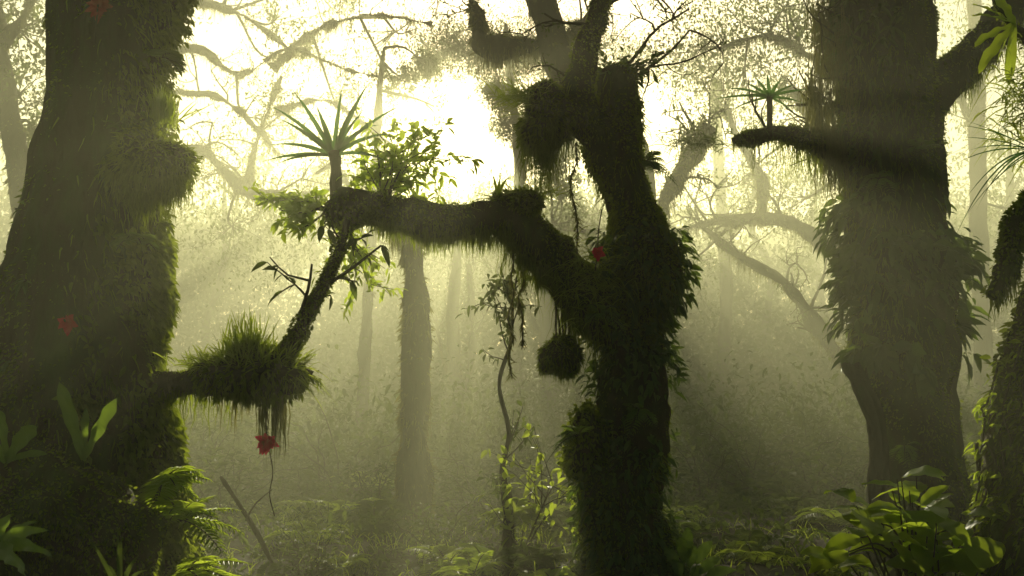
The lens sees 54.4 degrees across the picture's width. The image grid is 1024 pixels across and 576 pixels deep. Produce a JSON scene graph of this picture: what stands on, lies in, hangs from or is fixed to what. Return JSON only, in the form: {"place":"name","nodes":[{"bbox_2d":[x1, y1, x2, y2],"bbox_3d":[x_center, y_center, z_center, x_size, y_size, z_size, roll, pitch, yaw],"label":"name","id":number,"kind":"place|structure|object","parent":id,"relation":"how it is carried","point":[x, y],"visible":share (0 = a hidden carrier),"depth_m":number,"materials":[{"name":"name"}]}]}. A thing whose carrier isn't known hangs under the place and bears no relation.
{"place":"outdoors","nodes":[
{"label":"outdoors","id":0,"kind":"place"},
{"bbox_2d":[0,0,1023,353],"label":"sky","id":1,"kind":"structure","parent":0,"point":[224,39],"materials":[{"name":"white"}]},
{"bbox_2d":[172,354,972,575],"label":"ground","id":2,"kind":"structure","parent":0,"point":[761,569],"depth_m":10.91,"materials":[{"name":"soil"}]},
{"bbox_2d":[0,0,45,226],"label":"misty tree","id":3,"kind":"object","parent":2,"relation":"on","point":[16,132],"visible":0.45,"depth_m":19.97,"materials":[{"name":"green plant"}]},
{"bbox_2d":[0,514,51,575],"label":"broadleaf plant","id":4,"kind":"object","parent":2,"relation":"on","point":[12,538],"visible":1,"depth_m":3.72,"materials":[{"name":"green plant"}]},
{"bbox_2d":[0,141,198,294],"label":"distant tree","id":5,"kind":"object","parent":2,"relation":"on","point":[6,204],"visible":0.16,"depth_m":51.08,"materials":[{"name":"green plant"}]},
{"bbox_2d":[88,534,151,575],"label":"spider grass","id":6,"kind":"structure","parent":2,"relation":"on","point":[110,571],"depth_m":4.03,"materials":[{"name":"green plant"}]},
{"bbox_2d":[0,0,389,575],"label":"mossy tree","id":7,"kind":"object","parent":2,"relation":"on","point":[98,359],"visible":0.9,"depth_m":5.71,"materials":[{"name":"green plant"}]},
{"bbox_2d":[0,411,46,463],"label":"broadleaf plant","id":8,"kind":"object","parent":7,"relation":"on","point":[23,436],"visible":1,"depth_m":4.73,"materials":[{"name":"green plant"}]},
{"bbox_2d":[58,240,83,335],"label":"red flower","id":9,"kind":"object","parent":7,"relation":"attached to","point":[67,324],"visible":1,"depth_m":5.34,"materials":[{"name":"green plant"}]},
{"bbox_2d":[0,173,151,371],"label":"climbing plant","id":10,"kind":"object","parent":7,"relation":"attached to","point":[20,284],"visible":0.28,"depth_m":5.62,"materials":[{"name":"green plant"}]},
{"bbox_2d":[57,383,117,460],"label":"broadleaf plant","id":11,"kind":"object","parent":7,"relation":"on","point":[71,421],"visible":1,"depth_m":4.78,"materials":[{"name":"green plant"}]},
{"bbox_2d":[84,0,112,43],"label":"red flower","id":12,"kind":"object","parent":7,"relation":"attached to","point":[97,9],"visible":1,"depth_m":5.74,"materials":[{"name":"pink plant"}]},
{"bbox_2d":[102,112,184,134],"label":"grass tuft","id":13,"kind":"object","parent":7,"relation":"on","point":[142,124],"visible":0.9,"depth_m":5.60,"materials":[{"name":"green plant"}]},
{"bbox_2d":[145,86,181,132],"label":"grass tuft","id":14,"kind":"object","parent":7,"relation":"attached to","point":[160,113],"visible":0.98,"depth_m":5.77,"materials":[{"name":"green plant"}]},
{"bbox_2d":[143,49,188,73],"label":"fern","id":15,"kind":"object","parent":7,"relation":"attached to","point":[169,57],"visible":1,"depth_m":5.83,"materials":[{"name":"green plant"}]},
{"bbox_2d":[138,465,212,509],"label":"fern","id":16,"kind":"object","parent":7,"relation":"attached to","point":[168,482],"visible":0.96,"depth_m":5.34,"materials":[{"name":"green plant"}]},
{"bbox_2d":[152,495,247,558],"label":"fern","id":17,"kind":"object","parent":7,"relation":"attached to","point":[181,511],"visible":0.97,"depth_m":5.31,"materials":[{"name":"green plant"}]},
{"bbox_2d":[172,555,250,575],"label":"fern","id":18,"kind":"object","parent":7,"relation":"attached to","point":[200,566],"visible":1,"depth_m":5.17,"materials":[{"name":"green plant"}]},
{"bbox_2d":[152,305,335,474],"bbox_3d":[-1.556,0.609,5.855,1.127,1.030,0.698,0,-6,0],"label":"grass clump","id":19,"kind":"object","parent":7,"relation":"on","point":[253,368],"visible":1,"depth_m":5.79,"materials":[{"name":"plant"}]},
{"bbox_2d":[255,399,278,515],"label":"red flower","id":20,"kind":"object","parent":19,"relation":"hanging from","point":[268,445],"visible":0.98,"depth_m":5.80,"materials":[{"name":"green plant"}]},
{"bbox_2d":[192,440,295,523],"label":"forest shrub","id":21,"kind":"object","parent":2,"relation":"on","point":[234,483],"visible":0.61,"depth_m":14.26,"materials":[{"name":"green plant"}]},
{"bbox_2d":[219,476,281,575],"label":"fallen branch","id":22,"kind":"object","parent":2,"relation":"on","point":[255,530],"visible":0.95,"depth_m":8.54,"materials":[{"name":"brown wood"}]},
{"bbox_2d":[184,407,336,495],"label":"forest shrub","id":23,"kind":"object","parent":2,"relation":"on","point":[225,431],"visible":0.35,"depth_m":19.75,"materials":[{"name":"green plant"}]},
{"bbox_2d":[170,112,367,356],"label":"distant tree","id":24,"kind":"object","parent":2,"relation":"on","point":[215,295],"visible":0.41,"depth_m":52.36,"materials":[{"name":"green plant"}]},
{"bbox_2d":[251,520,351,554],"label":"fern","id":25,"kind":"object","parent":2,"relation":"on","point":[270,538],"visible":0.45,"depth_m":10.70,"materials":[{"name":"green plant"}]},
{"bbox_2d":[170,0,460,306],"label":"misty tree","id":26,"kind":"object","parent":2,"relation":"on","point":[235,180],"visible":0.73,"depth_m":31.01,"materials":[{"name":"green plant"}]},
{"bbox_2d":[238,512,406,575],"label":"forest shrub","id":27,"kind":"object","parent":2,"relation":"on","point":[308,553],"visible":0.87,"depth_m":8.88,"materials":[{"name":"green plant"}]},
{"bbox_2d":[290,497,382,524],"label":"fern","id":28,"kind":"object","parent":2,"relation":"on","point":[338,502],"visible":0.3,"depth_m":13.69,"materials":[{"name":"green plant"}]},
{"bbox_2d":[309,553,378,575],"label":"fern","id":29,"kind":"object","parent":2,"relation":"on","point":[354,559],"visible":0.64,"depth_m":8.92,"materials":[{"name":"green plant"}]},
{"bbox_2d":[200,128,512,354],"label":"distant tree","id":30,"kind":"object","parent":2,"relation":"on","point":[314,246],"visible":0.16,"depth_m":60.54,"materials":[{"name":"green plant"}]},
{"bbox_2d":[240,384,476,493],"bbox_3d":[-3.382,3.213,20.873,4.647,2.356,4.988,2,-6,-17],"label":"forest shrub","id":31,"kind":"object","parent":2,"relation":"on","point":[330,468],"visible":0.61,"depth_m":20.20,"materials":[{"name":"green plant"}]},
{"bbox_2d":[316,500,416,536],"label":"fern","id":32,"kind":"object","parent":2,"relation":"on","point":[386,508],"visible":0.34,"depth_m":12.86,"materials":[{"name":"green plant"}]},
{"bbox_2d":[334,514,413,538],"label":"fern","id":33,"kind":"object","parent":2,"relation":"on","point":[380,523],"visible":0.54,"depth_m":11.90,"materials":[{"name":"green plant"}]},
{"bbox_2d":[246,45,508,469],"bbox_3d":[-3.636,-0.400,32.731,9.618,13.546,8.163,3,-7,-28],"label":"misty tree","id":34,"kind":"object","parent":2,"relation":"on","point":[427,65],"visible":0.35,"depth_m":30.32,"materials":[{"name":"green plant"}]},
{"bbox_2d":[310,453,461,517],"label":"forest shrub","id":35,"kind":"object","parent":2,"relation":"on","point":[366,493],"visible":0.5,"depth_m":15.06,"materials":[{"name":"green plant"}]},
{"bbox_2d":[360,142,440,533],"bbox_3d":[-1.668,0.951,13.473,1.462,5.708,1.138,-4,-7,31],"label":"misty tree","id":36,"kind":"object","parent":2,"relation":"on","point":[414,480],"visible":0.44,"depth_m":13.28,"materials":[{"name":"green plant"}]},
{"bbox_2d":[232,160,588,423],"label":"distant tree","id":37,"kind":"object","parent":2,"relation":"on","point":[320,250],"visible":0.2,"depth_m":53.76,"materials":[{"name":"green plant"}]},
{"bbox_2d":[358,488,518,560],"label":"forest shrub","id":38,"kind":"object","parent":2,"relation":"on","point":[446,536],"visible":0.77,"depth_m":9.49,"materials":[{"name":"green plant"}]},
{"bbox_2d":[405,542,485,575],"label":"fern","id":39,"kind":"object","parent":2,"relation":"on","point":[451,552],"visible":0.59,"depth_m":8.71,"materials":[{"name":"green plant"}]},
{"bbox_2d":[371,440,546,513],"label":"forest shrub","id":40,"kind":"object","parent":2,"relation":"on","point":[460,488],"visible":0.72,"depth_m":15.67,"materials":[{"name":"green plant"}]},
{"bbox_2d":[358,156,578,456],"bbox_3d":[-2.284,0.952,37.849,8.221,12.092,9.744,4,-7,-36],"label":"misty tree","id":41,"kind":"object","parent":2,"relation":"on","point":[453,335],"visible":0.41,"depth_m":37.46,"materials":[{"name":"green plant"}]},
{"bbox_2d":[431,550,511,575],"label":"fern","id":42,"kind":"object","parent":2,"relation":"on","point":[480,561],"visible":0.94,"depth_m":8.12,"materials":[{"name":"green plant"}]},
{"bbox_2d":[432,543,528,575],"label":"fern","id":43,"kind":"object","parent":2,"relation":"on","point":[474,550],"visible":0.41,"depth_m":8.26,"materials":[{"name":"green plant"}]},
{"bbox_2d":[428,430,565,496],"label":"forest shrub","id":44,"kind":"object","parent":2,"relation":"on","point":[491,458],"visible":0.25,"depth_m":20.82,"materials":[{"name":"green plant"}]},
{"bbox_2d":[455,267,545,553],"bbox_3d":[-0.048,1.166,9.442,0.845,2.801,0.705,5,-8,-40],"label":"sapling","id":45,"kind":"object","parent":2,"relation":"on","point":[509,434],"visible":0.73,"depth_m":9.50,"materials":[{"name":"green plant"}]},
{"bbox_2d":[474,497,544,530],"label":"fern","id":46,"kind":"object","parent":45,"relation":"attached to","point":[524,514],"visible":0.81,"depth_m":9.17,"materials":[{"name":"green plant"}]},
{"bbox_2d":[0,165,1023,497],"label":"undergrowth","id":47,"kind":"object","parent":2,"relation":"on","point":[752,385],"visible":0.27,"depth_m":39.58,"materials":[{"name":"green plant"}]},
{"bbox_2d":[465,453,577,505],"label":"forest shrub","id":48,"kind":"object","parent":2,"relation":"on","point":[537,481],"visible":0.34,"depth_m":17.59,"materials":[{"name":"green plant"}]},
{"bbox_2d":[321,0,726,575],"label":"mossy tree","id":49,"kind":"object","parent":2,"relation":"on","point":[605,127],"visible":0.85,"depth_m":8.28,"materials":[{"name":"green plant"}]},
{"bbox_2d":[243,181,329,243],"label":"leafy shrub","id":50,"kind":"object","parent":49,"relation":"on","point":[301,213],"visible":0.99,"depth_m":8.13,"materials":[{"name":"green plant"}]},
{"bbox_2d":[262,84,401,197],"bbox_3d":[-1.497,-1.226,8.278,1.151,1.118,0.492,0,-6,0],"label":"sword leaf plant","id":51,"kind":"object","parent":49,"relation":"on","point":[337,146],"visible":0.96,"depth_m":8.25,"materials":[{"name":"green plant"}]},
{"bbox_2d":[311,227,407,324],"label":"hanging plant","id":52,"kind":"object","parent":49,"relation":"hanging from","point":[359,253],"visible":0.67,"depth_m":8.14,"materials":[{"name":"green plant"}]},
{"bbox_2d":[336,106,484,203],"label":"leafy shrub","id":53,"kind":"object","parent":49,"relation":"on","point":[399,167],"visible":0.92,"depth_m":8.25,"materials":[{"name":"green plant"}]},
{"bbox_2d":[503,247,517,380],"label":"hanging vine","id":54,"kind":"object","parent":49,"relation":"hanging from","point":[511,333],"visible":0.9,"depth_m":8.37,"materials":[{"name":"green plant"}]},
{"bbox_2d":[475,73,571,122],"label":"grass tuft","id":55,"kind":"object","parent":49,"relation":"on","point":[518,98],"visible":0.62,"depth_m":8.35,"materials":[{"name":"green plant"}]},
{"bbox_2d":[533,300,586,384],"bbox_3d":[0.397,0.457,8.306,0.462,0.783,0.469,0,-6,0],"label":"moss ball","id":56,"kind":"object","parent":49,"relation":"hanging from","point":[561,359],"visible":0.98,"depth_m":8.19,"materials":[{"name":"green plant"}]},
{"bbox_2d":[546,425,593,462],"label":"fern","id":57,"kind":"object","parent":49,"relation":"attached to","point":[572,430],"visible":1,"depth_m":7.96,"materials":[{"name":"green plant"}]},
{"bbox_2d":[567,143,583,256],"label":"hanging vine","id":58,"kind":"object","parent":49,"relation":"hanging from","point":[576,217],"visible":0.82,"depth_m":8.45,"materials":[{"name":"green plant"}]},
{"bbox_2d":[539,215,648,352],"bbox_3d":[0.632,-0.020,8.166,0.970,1.148,0.876,0,-6,0],"label":"climbing plant","id":59,"kind":"object","parent":49,"relation":"attached to","point":[592,288],"visible":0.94,"depth_m":8.14,"materials":[{"name":"green plant"}]},
{"bbox_2d":[561,416,694,575],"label":"climbing plant","id":60,"kind":"object","parent":49,"relation":"attached to","point":[580,507],"visible":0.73,"depth_m":8.03,"materials":[{"name":"green plant"}]},
{"bbox_2d":[595,46,673,89],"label":"leafy shrub","id":61,"kind":"object","parent":49,"relation":"on","point":[641,71],"visible":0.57,"depth_m":8.71,"materials":[{"name":"green plant"}]},
{"bbox_2d":[575,220,703,405],"bbox_3d":[1.085,0.236,8.493,1.105,1.572,0.964,0,-6,0],"label":"climbing plant","id":62,"kind":"object","parent":49,"relation":"attached to","point":[675,307],"visible":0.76,"depth_m":8.27,"materials":[{"name":"green plant"}]},
{"bbox_2d":[622,403,657,439],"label":"fern","id":63,"kind":"object","parent":49,"relation":"attached to","point":[643,414],"visible":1,"depth_m":7.95,"materials":[{"name":"green plant"}]},
{"bbox_2d":[641,150,677,185],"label":"fern","id":64,"kind":"object","parent":49,"relation":"attached to","point":[654,164],"visible":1,"depth_m":8.49,"materials":[{"name":"green plant"}]},
{"bbox_2d":[474,423,580,552],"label":"leafy shrub","id":65,"kind":"object","parent":2,"relation":"on","point":[507,489],"visible":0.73,"depth_m":9.13,"materials":[{"name":"green plant"}]},
{"bbox_2d":[387,0,675,451],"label":"misty tree","id":66,"kind":"object","parent":2,"relation":"on","point":[453,46],"visible":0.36,"depth_m":44.90,"materials":[{"name":"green plant"}]},
{"bbox_2d":[495,546,578,569],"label":"fern","id":67,"kind":"object","parent":2,"relation":"on","point":[546,559],"visible":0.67,"depth_m":8.40,"materials":[{"name":"green plant"}]},
{"bbox_2d":[518,566,576,575],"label":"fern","id":68,"kind":"object","parent":2,"relation":"on","point":[564,571],"visible":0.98,"depth_m":8.05,"materials":[{"name":"green plant"}]},
{"bbox_2d":[518,509,580,541],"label":"fern","id":69,"kind":"object","parent":2,"relation":"on","point":[558,517],"visible":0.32,"depth_m":12.22,"materials":[{"name":"green plant"}]},
{"bbox_2d":[429,139,687,461],"bbox_3d":[1.939,0.201,36.102,7.206,13.242,8.640,-6,-8,44],"label":"misty tree","id":70,"kind":"object","parent":2,"relation":"on","point":[541,326],"visible":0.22,"depth_m":36.03,"materials":[{"name":"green plant"}]},
{"bbox_2d":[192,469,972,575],"bbox_3d":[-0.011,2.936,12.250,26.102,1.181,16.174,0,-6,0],"label":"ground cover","id":71,"kind":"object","parent":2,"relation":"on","point":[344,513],"visible":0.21,"depth_m":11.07,"materials":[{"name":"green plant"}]},
{"bbox_2d":[434,0,743,226],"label":"misty tree","id":72,"kind":"object","parent":2,"relation":"on","point":[497,50],"visible":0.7,"depth_m":18.39,"materials":[{"name":"green plant"}]},
{"bbox_2d":[467,152,745,312],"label":"distant tree","id":73,"kind":"object","parent":2,"relation":"on","point":[595,207],"visible":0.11,"depth_m":57.01,"materials":[{"name":"green plant"}]},
{"bbox_2d":[664,527,736,575],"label":"broadleaf plant","id":74,"kind":"object","parent":2,"relation":"on","point":[689,552],"visible":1,"depth_m":7.82,"materials":[{"name":"green plant"}]},
{"bbox_2d":[669,519,734,557],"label":"fern","id":75,"kind":"object","parent":2,"relation":"on","point":[687,523],"visible":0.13,"depth_m":10.45,"materials":[{"name":"green plant"}]},
{"bbox_2d":[629,0,833,445],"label":"misty tree","id":76,"kind":"object","parent":2,"relation":"on","point":[726,294],"visible":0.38,"depth_m":43.87,"materials":[{"name":"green plant"}]},
{"bbox_2d":[644,121,743,170],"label":"grass tuft","id":77,"kind":"object","parent":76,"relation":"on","point":[694,144],"visible":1,"depth_m":12.25,"materials":[{"name":"green plant"}]},
{"bbox_2d":[667,410,801,494],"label":"forest shrub","id":78,"kind":"object","parent":2,"relation":"on","point":[720,434],"visible":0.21,"depth_m":21.97,"materials":[{"name":"green plant"}]},
{"bbox_2d":[623,0,868,479],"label":"misty tree","id":79,"kind":"object","parent":2,"relation":"on","point":[814,323],"visible":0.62,"depth_m":27.79,"materials":[{"name":"green plant"}]},
{"bbox_2d":[663,155,837,423],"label":"distant tree","id":80,"kind":"object","parent":2,"relation":"on","point":[808,267],"visible":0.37,"depth_m":51.72,"materials":[{"name":"green plant"}]},
{"bbox_2d":[714,541,795,565],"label":"fern","id":81,"kind":"object","parent":2,"relation":"on","point":[755,552],"visible":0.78,"depth_m":9.05,"materials":[{"name":"green plant"}]},
{"bbox_2d":[713,529,799,557],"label":"fern","id":82,"kind":"object","parent":2,"relation":"on","point":[756,534],"visible":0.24,"depth_m":10.47,"materials":[{"name":"green plant"}]},
{"bbox_2d":[669,398,868,497],"bbox_3d":[5.045,3.157,19.172,4.364,2.062,4.066,4,-7,-36],"label":"forest shrub","id":83,"kind":"object","parent":2,"relation":"on","point":[757,458],"visible":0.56,"depth_m":19.16,"materials":[{"name":"green plant"}]},
{"bbox_2d":[695,149,848,413],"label":"distant tree","id":84,"kind":"object","parent":2,"relation":"on","point":[821,297],"visible":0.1,"depth_m":60.43,"materials":[{"name":"green plant"}]},
{"bbox_2d":[708,397,868,491],"bbox_3d":[6.197,3.532,22.449,4.647,2.356,4.988,-6,-8,43],"label":"forest shrub","id":85,"kind":"object","parent":2,"relation":"on","point":[857,427],"visible":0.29,"depth_m":22.21,"materials":[{"name":"green plant"}]},
{"bbox_2d":[758,485,835,517],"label":"fern","id":86,"kind":"object","parent":2,"relation":"on","point":[794,500],"visible":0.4,"depth_m":14.50,"materials":[{"name":"green plant"}]},
{"bbox_2d":[728,439,868,511],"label":"forest shrub","id":87,"kind":"object","parent":2,"relation":"on","point":[823,485],"visible":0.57,"depth_m":17.12,"materials":[{"name":"green plant"}]},
{"bbox_2d":[785,556,865,575],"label":"fern","id":88,"kind":"object","parent":2,"relation":"on","point":[829,569],"visible":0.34,"depth_m":8.62,"materials":[{"name":"green plant"}]},
{"bbox_2d":[790,505,865,533],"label":"fern","id":89,"kind":"object","parent":2,"relation":"on","point":[828,517],"visible":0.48,"depth_m":12.62,"materials":[{"name":"green plant"}]},
{"bbox_2d":[731,0,1023,575],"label":"mossy tree","id":90,"kind":"object","parent":2,"relation":"on","point":[896,411],"visible":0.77,"depth_m":9.78,"materials":[{"name":"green plant"}]},
{"bbox_2d":[714,74,804,126],"bbox_3d":[2.526,-1.876,10.157,0.996,0.635,0.386,0,-6,0],"label":"bromeliad","id":91,"kind":"object","parent":90,"relation":"on","point":[772,94],"visible":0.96,"depth_m":10.14,"materials":[{"name":"green plant"}]},
{"bbox_2d":[808,0,927,192],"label":"climbing plant","id":92,"kind":"object","parent":90,"relation":"attached to","point":[875,20],"visible":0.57,"depth_m":9.88,"materials":[{"name":"green plant"}]},
{"bbox_2d":[855,170,896,198],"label":"fern","id":93,"kind":"object","parent":90,"relation":"attached to","point":[880,179],"visible":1,"depth_m":9.46,"materials":[{"name":"green plant"}]},
{"bbox_2d":[812,182,992,344],"bbox_3d":[3.922,-0.134,10.106,1.737,1.810,1.647,0,-6,0],"label":"climbing plant","id":94,"kind":"object","parent":90,"relation":"attached to","point":[846,261],"visible":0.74,"depth_m":9.68,"materials":[{"name":"green plant"}]},
{"bbox_2d":[889,441,923,470],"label":"fern","id":95,"kind":"object","parent":90,"relation":"attached to","point":[903,452],"visible":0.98,"depth_m":9.25,"materials":[{"name":"green plant"}]},
{"bbox_2d":[831,309,995,399],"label":"climbing plant","id":96,"kind":"object","parent":90,"relation":"attached to","point":[876,354],"visible":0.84,"depth_m":9.47,"materials":[{"name":"green plant"}]},
{"bbox_2d":[906,138,952,172],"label":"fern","id":97,"kind":"object","parent":90,"relation":"attached to","point":[920,145],"visible":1,"depth_m":9.55,"materials":[{"name":"green plant"}]},
{"bbox_2d":[801,465,1006,575],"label":"leafy bush","id":98,"kind":"object","parent":2,"relation":"on","point":[914,539],"visible":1,"depth_m":4.74,"materials":[{"name":"green plant"}]},
{"bbox_2d":[933,0,1023,424],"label":"misty tree","id":99,"kind":"object","parent":2,"relation":"on","point":[978,217],"visible":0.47,"depth_m":36.48,"materials":[{"name":"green plant"}]},
{"bbox_2d":[946,133,1023,297],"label":"distant tree","id":100,"kind":"object","parent":2,"relation":"on","point":[1009,176],"visible":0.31,"depth_m":50.40,"materials":[{"name":"green plant"}]},
{"bbox_2d":[958,0,1023,575],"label":"mossy tree","id":101,"kind":"object","parent":2,"relation":"on","point":[1005,277],"visible":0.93,"depth_m":4.93,"materials":[{"name":"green plant"}]},
{"bbox_2d":[951,114,1023,245],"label":"grass clump","id":102,"kind":"object","parent":101,"relation":"attached to","point":[1015,155],"visible":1,"depth_m":4.91,"materials":[{"name":"green plant"}]},
{"bbox_2d":[961,328,1023,569],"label":"climbing plant","id":103,"kind":"object","parent":101,"relation":"attached to","point":[978,474],"visible":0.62,"depth_m":4.92,"materials":[{"name":"green plant"}]},
{"bbox_2d":[965,31,1023,189],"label":"grass clump","id":104,"kind":"object","parent":101,"relation":"attached to","point":[1011,91],"visible":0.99,"depth_m":5.10,"materials":[{"name":"green plant"}]},
{"bbox_2d":[972,0,1016,79],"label":"broadleaf plant","id":105,"kind":"object","parent":101,"relation":"attached to","point":[991,51],"visible":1,"depth_m":5.06,"materials":[{"name":"green plant"}]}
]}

